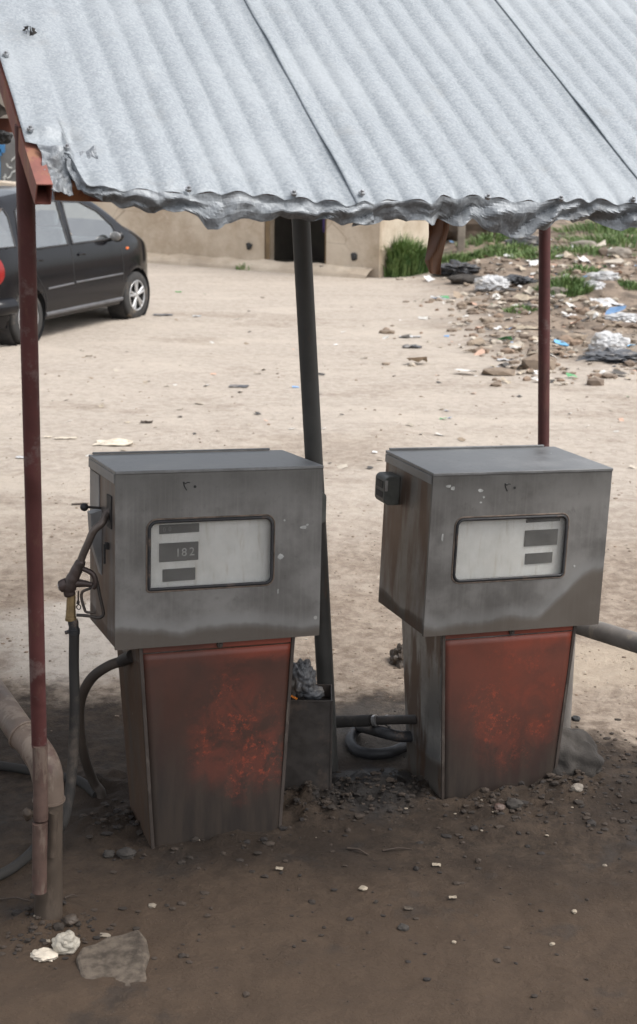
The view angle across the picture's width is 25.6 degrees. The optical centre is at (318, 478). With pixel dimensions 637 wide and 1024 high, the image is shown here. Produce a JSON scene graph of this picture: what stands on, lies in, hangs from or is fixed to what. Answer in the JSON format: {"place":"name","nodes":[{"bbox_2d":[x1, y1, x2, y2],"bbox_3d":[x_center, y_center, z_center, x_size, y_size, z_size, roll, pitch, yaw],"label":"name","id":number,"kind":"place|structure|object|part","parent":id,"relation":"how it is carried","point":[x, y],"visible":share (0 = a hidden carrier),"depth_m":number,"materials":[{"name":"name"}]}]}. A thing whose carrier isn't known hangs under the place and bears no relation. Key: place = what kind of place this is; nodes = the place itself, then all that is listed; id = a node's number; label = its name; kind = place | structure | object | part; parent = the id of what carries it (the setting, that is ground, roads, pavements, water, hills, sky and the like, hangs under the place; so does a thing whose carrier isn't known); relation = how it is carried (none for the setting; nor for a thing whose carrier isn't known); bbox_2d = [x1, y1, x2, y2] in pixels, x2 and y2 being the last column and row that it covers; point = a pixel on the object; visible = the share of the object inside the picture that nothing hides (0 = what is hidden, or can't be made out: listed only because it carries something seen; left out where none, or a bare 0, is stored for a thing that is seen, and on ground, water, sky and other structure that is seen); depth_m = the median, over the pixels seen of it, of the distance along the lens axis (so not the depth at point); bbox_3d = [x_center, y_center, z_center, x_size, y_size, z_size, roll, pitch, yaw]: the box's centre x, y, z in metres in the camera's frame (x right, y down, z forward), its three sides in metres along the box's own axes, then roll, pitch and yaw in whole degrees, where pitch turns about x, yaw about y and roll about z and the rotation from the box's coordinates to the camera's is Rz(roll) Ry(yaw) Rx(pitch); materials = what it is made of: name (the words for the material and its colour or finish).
{"place":"outdoors","nodes":[
{"label":"outdoors","id":0,"kind":"place"},
{"bbox_2d":[0,219,636,1023],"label":"ground","id":1,"kind":"structure","parent":0,"point":[594,937],"depth_m":5.30,"materials":[{"name":"beige soil"}]},
{"bbox_2d":[0,93,7,117],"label":"building","id":2,"kind":"structure","parent":1,"relation":"on","point":[2,104],"depth_m":28.06,"materials":[{"name":"concrete"}]},
{"bbox_2d":[0,104,11,131],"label":"shed canopy","id":3,"kind":"object","parent":1,"relation":"on","point":[5,124],"visible":0.33,"depth_m":7.74,"materials":[{"name":"brown metal"}]},
{"bbox_2d":[0,130,12,144],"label":"dark rag","id":4,"kind":"object","parent":3,"relation":"hanging from","point":[5,137],"visible":1,"depth_m":7.66,"materials":[{"name":"black fabric"}]},
{"bbox_2d":[0,132,15,181],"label":"grey wall","id":5,"kind":"structure","parent":1,"relation":"on","point":[7,167],"depth_m":25.78,"materials":[{"name":"grey paint"}]},
{"bbox_2d":[0,144,4,155],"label":"blue frame","id":6,"kind":"object","parent":5,"relation":"attached to","point":[2,149],"visible":0.48,"depth_m":25.47,"materials":[{"name":"paint"}]},
{"bbox_2d":[0,897,29,900],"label":"twig","id":7,"kind":"object","parent":1,"relation":"on","point":[13,898],"visible":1,"depth_m":4.07,"materials":[{"name":"brown wood"}]},
{"bbox_2d":[0,679,65,919],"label":"barrier pipe","id":8,"kind":"object","parent":1,"relation":"on","point":[15,723],"visible":0.69,"depth_m":3.89,"materials":[{"name":"grey metal"}]},
{"bbox_2d":[30,947,57,961],"bbox_3d":[-0.747,1.296,3.809,0.079,0.030,0.057,1,12,0],"label":"crumpled wrapper","id":9,"kind":"object","parent":1,"relation":"on","point":[43,954],"visible":1,"depth_m":3.80,"materials":[{"name":"paper"}]},
{"bbox_2d":[51,930,79,954],"bbox_3d":[-0.693,1.275,3.838,0.080,0.065,0.065,1,12,0],"label":"crumpled paper","id":10,"kind":"object","parent":1,"relation":"on","point":[66,942],"visible":1,"depth_m":3.82,"materials":[{"name":"white paper"}]},
{"bbox_2d":[54,436,77,438],"bbox_3d":[-1.842,-0.300,10.204,0.173,0.012,0.044,-3,13,-16],"label":"paper scrap","id":11,"kind":"object","parent":1,"relation":"on","point":[75,437],"visible":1,"depth_m":10.20,"materials":[{"name":"white paper"}]},
{"bbox_2d":[63,914,78,925],"bbox_3d":[-0.695,1.237,3.927,0.047,0.028,0.037,1,12,0],"label":"stone","id":12,"kind":"object","parent":1,"relation":"on","point":[70,919],"visible":1,"depth_m":3.92,"materials":[{"name":"grey stone"}]},
{"bbox_2d":[0,186,149,345],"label":"parked car","id":13,"kind":"object","parent":1,"relation":"on","point":[83,265],"visible":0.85,"depth_m":15.31,"materials":[{"name":"black paint"}]},
{"bbox_3d":[-3.188,-2.516,14.060,0.146,0.401,0.342,6,15,22],"label":"window","id":14,"kind":"part","parent":13,"relation":"part of","materials":[{"name":"glass"}]},
{"bbox_3d":[-2.926,-2.661,14.680,0.174,0.482,0.878,6,15,22],"label":"window","id":15,"kind":"part","parent":13,"relation":"part of","materials":[{"name":"glass"}]},
{"bbox_3d":[-2.548,-2.870,15.562,0.168,0.464,0.984,6,15,22],"label":"window","id":16,"kind":"part","parent":13,"relation":"part of","materials":[{"name":"glass"}]},
{"bbox_2d":[103,850,114,857],"bbox_3d":[-0.653,1.169,4.356,0.037,0.026,0.035,1,12,0],"label":"stone","id":17,"kind":"object","parent":1,"relation":"on","point":[108,853],"visible":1,"depth_m":4.35,"materials":[{"name":"stone"}]},
{"bbox_2d":[76,930,149,985],"bbox_3d":[-0.546,1.309,3.766,0.197,0.060,0.230,-3,13,-18],"label":"paving slab","id":18,"kind":"object","parent":1,"relation":"on","point":[124,958],"depth_m":3.77,"materials":[{"name":"grey stone"}]},
{"bbox_2d":[93,438,132,445],"bbox_3d":[-1.471,-0.266,10.053,0.289,0.030,0.159,1,12,0],"label":"paper scrap","id":19,"kind":"object","parent":1,"relation":"on","point":[119,441],"visible":1,"depth_m":10.06,"materials":[{"name":"white paper"}]},
{"bbox_2d":[0,180,234,257],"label":"plaster wall","id":20,"kind":"structure","parent":1,"relation":"on","point":[169,232],"depth_m":23.02,"materials":[{"name":"beige paint"}]},
{"bbox_2d":[116,847,136,858],"bbox_3d":[-0.598,1.166,4.357,0.057,0.038,0.051,9,15,33],"label":"stone","id":21,"kind":"object","parent":1,"relation":"on","point":[126,853],"visible":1,"depth_m":4.34,"materials":[{"name":"stone"}]},
{"bbox_2d":[78,448,325,848],"bbox_3d":[-0.402,0.556,4.564,0.764,1.268,0.454,-2,9,-20],"label":"fuel dispenser","id":22,"kind":"object","parent":1,"relation":"on","point":[205,565],"visible":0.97,"depth_m":4.38,"materials":[{"name":"metal"}]},
{"bbox_2d":[0,508,108,879],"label":"fuel nozzle","id":23,"kind":"object","parent":22,"relation":"attached to","point":[70,583],"visible":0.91,"depth_m":4.29,"materials":[{"name":"rubber"}]},
{"bbox_2d":[146,514,274,592],"bbox_3d":[-0.328,0.229,4.305,0.413,0.230,0.014,-2,9,-20],"label":"window frame","id":24,"kind":"structure","parent":22,"relation":"in","point":[255,516],"depth_m":4.30,"materials":[{"name":"black rubber"}]},
{"bbox_2d":[114,469,322,649],"bbox_3d":[-0.305,0.246,4.319,0.660,0.538,0.012,-2,9,-20],"label":"cabinet door","id":25,"kind":"structure","parent":22,"relation":"in","point":[288,607],"depth_m":4.32,"materials":[{"name":"metal"}]},
{"bbox_2d":[228,384,248,386],"bbox_3d":[-0.700,-0.818,12.302,0.180,0.011,0.134,1,12,0],"label":"plastic scrap","id":26,"kind":"object","parent":1,"relation":"on","point":[233,385],"visible":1,"depth_m":12.30,"materials":[{"name":"white plastic"}]},
{"bbox_2d":[235,262,251,269],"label":"grass clump","id":27,"kind":"object","parent":1,"relation":"on","point":[237,268],"visible":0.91,"depth_m":22.12,"materials":[{"name":"green plant"}]},
{"bbox_2d":[147,216,428,278],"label":"plaster building","id":28,"kind":"structure","parent":1,"relation":"on","point":[347,250],"depth_m":22.08,"materials":[{"name":"paint"}]},
{"bbox_2d":[322,219,324,232],"bbox_3d":[0.112,-4.497,21.815,0.100,1.300,0.065,8,14,28],"label":"curtain","id":29,"kind":"object","parent":28,"relation":"hanging from","point":[323,227],"visible":0.12,"depth_m":21.92,"materials":[{"name":"purple fabric"}]},
{"bbox_2d":[284,684,332,791],"bbox_3d":[-0.066,0.900,4.806,0.224,0.360,0.157,1,12,0],"label":"metal bin","id":30,"kind":"object","parent":1,"relation":"on","point":[309,750],"visible":0.5,"depth_m":4.73,"materials":[{"name":"grey metal"}]},
{"bbox_2d":[291,658,324,699],"bbox_3d":[-0.047,0.681,4.737,0.138,0.141,0.083,1,12,0],"label":"plastic bag","id":31,"kind":"object","parent":30,"relation":"in","point":[304,685],"visible":0.84,"depth_m":4.71,"materials":[{"name":"grey plastic"}]},
{"bbox_2d":[0,0,636,894],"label":"canopy","id":32,"kind":"object","parent":1,"relation":"on","point":[512,118],"visible":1,"depth_m":3.36,"materials":[{"name":"metal"}]},
{"bbox_2d":[0,711,636,1013],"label":"mud clods","id":33,"kind":"object","parent":1,"relation":"on","point":[57,926],"visible":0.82,"depth_m":4.59,"materials":[{"name":"brown soil"}]},
{"bbox_2d":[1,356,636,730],"bbox_3d":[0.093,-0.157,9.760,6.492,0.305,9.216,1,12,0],"label":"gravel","id":34,"kind":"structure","parent":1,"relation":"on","point":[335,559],"depth_m":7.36,"materials":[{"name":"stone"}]},
{"bbox_2d":[67,235,636,468],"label":"litter","id":35,"kind":"object","parent":1,"relation":"on","point":[610,310],"visible":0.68,"depth_m":16.38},
{"bbox_2d":[347,847,367,854],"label":"twig","id":36,"kind":"object","parent":1,"relation":"on","point":[351,848],"visible":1,"depth_m":4.42,"materials":[{"name":"brown wood"}]},
{"bbox_2d":[358,885,367,890],"bbox_3d":[0.134,1.222,4.179,0.027,0.011,0.026,7,14,25],"label":"round lid","id":37,"kind":"object","parent":1,"relation":"on","point":[362,887],"visible":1,"depth_m":4.17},
{"bbox_2d":[336,714,416,759],"bbox_3d":[0.181,0.896,5.132,0.491,0.236,0.303,7,14,25],"label":"hose","id":38,"kind":"object","parent":1,"relation":"on","point":[365,724],"visible":0.94,"depth_m":5.05,"materials":[{"name":"rubber"}]},
{"bbox_2d":[389,643,403,668],"bbox_3d":[0.360,0.797,6.038,0.122,0.186,0.134,-10,16,-40],"label":"rock","id":39,"kind":"object","parent":1,"relation":"on","point":[396,657],"visible":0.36,"depth_m":6.00,"materials":[{"name":"grey stone"}]},
{"bbox_2d":[382,847,411,851],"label":"twig","id":40,"kind":"object","parent":1,"relation":"on","point":[395,848],"visible":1,"depth_m":4.43,"materials":[{"name":"brown wood"}]},
{"bbox_2d":[397,923,408,930],"bbox_3d":[0.241,1.278,3.982,0.029,0.020,0.031,10,15,35],"label":"pebble","id":41,"kind":"object","parent":1,"relation":"on","point":[402,927],"visible":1,"depth_m":3.97,"materials":[{"name":"stone"}]},
{"bbox_2d":[404,906,412,909],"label":"dead leaf","id":42,"kind":"object","parent":1,"relation":"on","point":[408,907],"visible":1,"depth_m":4.07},
{"bbox_2d":[402,344,421,347],"bbox_3d":[0.977,-1.385,14.613,0.208,0.026,0.154,1,12,0],"label":"plastic scrap","id":43,"kind":"object","parent":1,"relation":"on","point":[409,346],"visible":1,"depth_m":14.58,"materials":[{"name":"grey plastic"}]},
{"bbox_2d":[379,232,445,277],"bbox_3d":[1.261,-3.500,21.649,1.574,0.745,1.526,-6,14,-29],"label":"grass clump","id":44,"kind":"object","parent":1,"relation":"on","point":[406,258],"visible":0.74,"depth_m":21.30,"materials":[{"name":"green plant"}]},
{"bbox_2d":[425,218,448,274],"bbox_3d":[0.304,-0.734,3.553,0.059,0.432,0.047,1,12,0],"label":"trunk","id":45,"kind":"object","parent":1,"relation":"on","point":[438,231],"visible":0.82,"depth_m":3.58,"materials":[{"name":"brown wood"}]},
{"bbox_2d":[433,259,480,275],"bbox_3d":[2.066,-3.142,20.976,0.755,0.280,0.599,1,12,0],"label":"burnt heap","id":46,"kind":"object","parent":1,"relation":"on","point":[453,267],"visible":0.74,"depth_m":20.80,"materials":[{"name":"black plastic"}]},
{"bbox_2d":[441,250,474,263],"bbox_3d":[2.101,-3.510,22.351,0.939,0.325,0.674,1,12,0],"label":"grass clump","id":47,"kind":"object","parent":1,"relation":"on","point":[446,258],"visible":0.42,"depth_m":22.23,"materials":[{"name":"green plant"}]},
{"bbox_2d":[457,225,465,251],"bbox_3d":[2.384,-4.407,23.242,0.120,1.400,0.120,1,12,0],"label":"concrete post","id":48,"kind":"object","parent":1,"relation":"on","point":[461,239],"depth_m":23.28,"materials":[{"name":"grey concrete"}]},
{"bbox_2d":[447,274,481,283],"bbox_3d":[2.089,-2.843,20.006,0.537,0.180,0.339,1,12,0],"label":"stone block","id":49,"kind":"object","parent":1,"relation":"on","point":[462,279],"depth_m":19.88,"materials":[{"name":"stone"}]},
{"bbox_2d":[446,219,496,240],"bbox_3d":[2.817,-4.539,25.081,1.533,1.204,0.852,3,13,12],"label":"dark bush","id":50,"kind":"object","parent":1,"relation":"on","point":[472,227],"visible":0.06,"depth_m":24.75,"materials":[{"name":"green plant"}]},
{"bbox_2d":[460,249,487,260],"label":"grass clump","id":51,"kind":"object","parent":1,"relation":"on","point":[475,253],"visible":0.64,"depth_m":22.36,"materials":[{"name":"green plant"}]},
{"bbox_2d":[452,231,509,247],"bbox_3d":[2.946,-4.061,23.679,1.533,0.377,0.860,1,12,0],"label":"grass clump","id":52,"kind":"object","parent":1,"relation":"on","point":[488,238],"visible":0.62,"depth_m":23.58,"materials":[{"name":"green plant"}]},
{"bbox_2d":[473,274,510,291],"bbox_3d":[2.395,-2.678,19.242,0.534,0.252,0.359,1,12,0],"label":"plastic bag","id":53,"kind":"object","parent":1,"relation":"on","point":[488,282],"visible":0.89,"depth_m":19.14,"materials":[{"name":"white plastic"}]},
{"bbox_2d":[375,445,612,799],"bbox_3d":[0.557,0.546,4.881,0.719,1.268,0.401,-2,12,-20],"label":"fuel dispenser","id":54,"kind":"object","parent":1,"relation":"on","point":[491,572],"visible":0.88,"depth_m":4.71,"materials":[{"name":"metal"}]},
{"bbox_2d":[451,513,569,583],"bbox_3d":[0.637,0.229,4.627,0.432,0.241,0.012,-4,13,-20],"label":"window frame","id":55,"kind":"structure","parent":54,"relation":"in","point":[543,515],"depth_m":4.62,"materials":[{"name":"black rubber"}]},
{"bbox_2d":[422,471,611,636],"bbox_3d":[0.664,0.243,4.648,0.660,0.538,0.012,-2,12,-20],"label":"cabinet door","id":56,"kind":"structure","parent":54,"relation":"in","point":[573,599],"depth_m":4.65,"materials":[{"name":"metal"}]},
{"bbox_2d":[494,803,505,810],"bbox_3d":[0.603,1.092,4.659,0.040,0.026,0.035,1,12,0],"label":"stone","id":57,"kind":"object","parent":1,"relation":"on","point":[499,806],"visible":1,"depth_m":4.65,"materials":[{"name":"beige stone"}]},
{"bbox_2d":[465,238,535,258],"bbox_3d":[2.960,-3.679,22.479,1.298,0.367,1.039,1,12,0],"label":"grass clump","id":58,"kind":"object","parent":1,"relation":"on","point":[500,250],"visible":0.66,"depth_m":22.43,"materials":[{"name":"green plant"}]},
{"bbox_2d":[379,235,636,386],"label":"rubble","id":59,"kind":"object","parent":1,"relation":"on","point":[573,339],"visible":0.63,"depth_m":15.94,"materials":[{"name":"stone"}]},
{"bbox_2d":[505,798,523,809],"bbox_3d":[0.656,1.090,4.694,0.064,0.042,0.050,1,12,0],"label":"stone","id":60,"kind":"object","parent":1,"relation":"on","point":[513,803],"visible":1,"depth_m":4.68,"materials":[{"name":"stone"}]},
{"bbox_2d":[502,304,537,313],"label":"grass clump","id":61,"kind":"object","parent":1,"relation":"on","point":[526,307],"visible":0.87,"depth_m":17.25,"materials":[{"name":"green plant"}]},
{"bbox_2d":[503,274,537,283],"bbox_3d":[2.755,-2.788,19.640,0.730,0.150,0.473,1,12,0],"label":"plastic bag","id":62,"kind":"object","parent":1,"relation":"on","point":[515,279],"visible":0.7,"depth_m":19.51,"materials":[{"name":"black plastic"}]},
{"bbox_2d":[503,235,538,246],"bbox_3d":[3.357,-3.868,22.819,0.704,0.274,0.158,1,12,0],"label":"torn sheet","id":63,"kind":"object","parent":1,"relation":"on","point":[532,239],"visible":0.55,"depth_m":22.77,"materials":[{"name":"grey plastic"}]},
{"bbox_2d":[512,294,537,300],"bbox_3d":[2.675,-2.328,17.973,0.365,0.064,0.280,1,12,0],"label":"cardboard piece","id":64,"kind":"object","parent":1,"relation":"on","point":[525,297],"visible":0.81,"depth_m":18.07,"materials":[{"name":"beige cardboard"}]},
{"bbox_2d":[514,324,536,329],"bbox_3d":[2.408,-1.747,16.131,0.297,0.048,0.203,1,12,0],"label":"cardboard piece","id":65,"kind":"object","parent":1,"relation":"on","point":[518,326],"visible":0.94,"depth_m":16.14,"materials":[{"name":"beige cardboard"}]},
{"bbox_2d":[506,245,563,261],"bbox_3d":[3.325,-3.466,21.521,1.044,0.244,0.831,1,12,0],"label":"grass clump","id":66,"kind":"object","parent":1,"relation":"on","point":[531,252],"visible":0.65,"depth_m":21.45,"materials":[{"name":"green plant"}]},
{"bbox_2d":[550,287,567,295],"bbox_3d":[3.122,-2.450,18.395,0.325,0.152,0.225,1,12,0],"label":"stone block","id":67,"kind":"object","parent":1,"relation":"on","point":[557,290],"depth_m":18.30,"materials":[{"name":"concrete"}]},
{"bbox_2d":[551,339,568,345],"bbox_3d":[2.637,-1.450,14.920,0.308,0.066,0.154,9,15,33],"label":"wrapper","id":68,"kind":"object","parent":1,"relation":"on","point":[560,343],"visible":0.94,"depth_m":14.95,"materials":[{"name":"blue plastic"}]},
{"bbox_2d":[531,270,595,297],"bbox_3d":[3.280,-2.581,18.532,1.002,0.380,0.839,1,12,0],"label":"grass clump","id":69,"kind":"object","parent":1,"relation":"on","point":[573,285],"visible":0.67,"depth_m":18.40,"materials":[{"name":"green plant"}]},
{"bbox_2d":[571,715,579,721],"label":"stone","id":70,"kind":"object","parent":1,"relation":"on","point":[575,718],"visible":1,"depth_m":5.48,"materials":[{"name":"black stone"}]},
{"bbox_2d":[570,783,583,791],"bbox_3d":[0.886,1.060,4.801,0.044,0.027,0.034,-4,13,-21],"label":"stone","id":71,"kind":"object","parent":1,"relation":"on","point":[577,787],"visible":1,"depth_m":4.79,"materials":[{"name":"stone"}]},
{"bbox_2d":[552,726,604,777],"bbox_3d":[0.865,0.994,4.989,0.300,0.250,0.236,1,12,0],"label":"concrete lump","id":72,"kind":"object","parent":1,"relation":"on","point":[578,748],"visible":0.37,"depth_m":4.90,"materials":[{"name":"concrete"}]},
{"bbox_2d":[563,621,636,727],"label":"barrier pipe","id":73,"kind":"object","parent":72,"relation":"in","point":[615,636],"visible":0.34,"depth_m":5.07,"materials":[{"name":"grey metal"}]},
{"bbox_2d":[559,262,603,274],"bbox_3d":[3.776,-2.999,20.099,0.729,0.208,0.533,6,13,22],"label":"grass clump","id":74,"kind":"object","parent":1,"relation":"on","point":[584,268],"visible":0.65,"depth_m":20.07,"materials":[{"name":"green plant"}]},
{"bbox_2d":[569,240,597,247],"bbox_3d":[4.275,-3.769,22.609,0.478,0.173,0.248,1,12,0],"label":"concrete block","id":75,"kind":"object","parent":1,"relation":"on","point":[581,242],"depth_m":22.52,"materials":[{"name":"beige concrete"}]},
{"bbox_2d":[562,297,608,302],"bbox_3d":[3.378,-2.253,17.753,0.610,0.125,0.282,1,12,0],"label":"broken board","id":76,"kind":"object","parent":1,"relation":"on","point":[573,299],"visible":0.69,"depth_m":17.67,"materials":[{"name":"beige wood"}]},
{"bbox_2d":[551,220,636,235],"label":"grass clump","id":77,"kind":"object","parent":1,"relation":"on","point":[591,226],"visible":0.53,"depth_m":24.57,"materials":[{"name":"green plant"}]},
{"bbox_2d":[551,242,636,257],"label":"grass clump","id":78,"kind":"object","parent":1,"relation":"on","point":[588,249],"visible":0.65,"depth_m":21.87,"materials":[{"name":"green plant"}]},
{"bbox_2d":[582,280,605,289],"bbox_3d":[3.640,-2.559,18.577,0.358,0.165,0.223,1,12,0],"label":"plastic bag","id":79,"kind":"object","parent":1,"relation":"on","point":[599,285],"visible":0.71,"depth_m":18.51,"materials":[{"name":"white plastic"}]},
{"bbox_2d":[552,229,636,249],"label":"grass clump","id":80,"kind":"object","parent":1,"relation":"on","point":[616,241],"visible":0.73,"depth_m":23.11,"materials":[{"name":"green plant"}]},
{"bbox_2d":[586,271,620,280],"bbox_3d":[3.869,-2.745,18.988,0.489,0.156,0.163,1,12,0],"label":"plastic bag","id":81,"kind":"object","parent":1,"relation":"on","point":[606,275],"visible":0.91,"depth_m":18.94,"materials":[{"name":"white plastic"}]},
{"bbox_2d":[575,347,636,363],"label":"plastic bag","id":82,"kind":"object","parent":1,"relation":"on","point":[611,355],"visible":0.88,"depth_m":13.71,"materials":[{"name":"grey plastic"}]},
{"bbox_2d":[590,298,624,305],"bbox_3d":[3.676,-2.250,17.811,0.443,0.098,0.216,1,12,0],"label":"plastic scrap","id":83,"kind":"object","parent":1,"relation":"on","point":[602,301],"visible":0.89,"depth_m":17.81,"materials":[{"name":"white plastic"}]},
{"bbox_2d":[588,330,629,351],"bbox_3d":[3.006,-1.398,14.483,0.436,0.263,0.319,1,12,0],"label":"plastic bag","id":84,"kind":"object","parent":1,"relation":"on","point":[603,340],"visible":0.77,"depth_m":14.38,"materials":[{"name":"white plastic"}]},
{"bbox_2d":[603,313,636,322],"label":"plastic bag","id":85,"kind":"object","parent":1,"relation":"on","point":[631,317],"visible":0.77,"depth_m":16.35,"materials":[{"name":"white plastic"}]},
{"bbox_2d":[607,246,632,258],"bbox_3d":[4.633,-3.492,21.683,0.385,0.216,0.291,-4,13,-20],"label":"stone block","id":86,"kind":"object","parent":1,"relation":"on","point":[622,253],"depth_m":21.59,"materials":[{"name":"stone"}]},
{"bbox_2d":[618,279,636,290],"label":"grass clump","id":87,"kind":"object","parent":1,"relation":"on","point":[632,285],"visible":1,"depth_m":18.68,"materials":[{"name":"green plant"}]}
]}

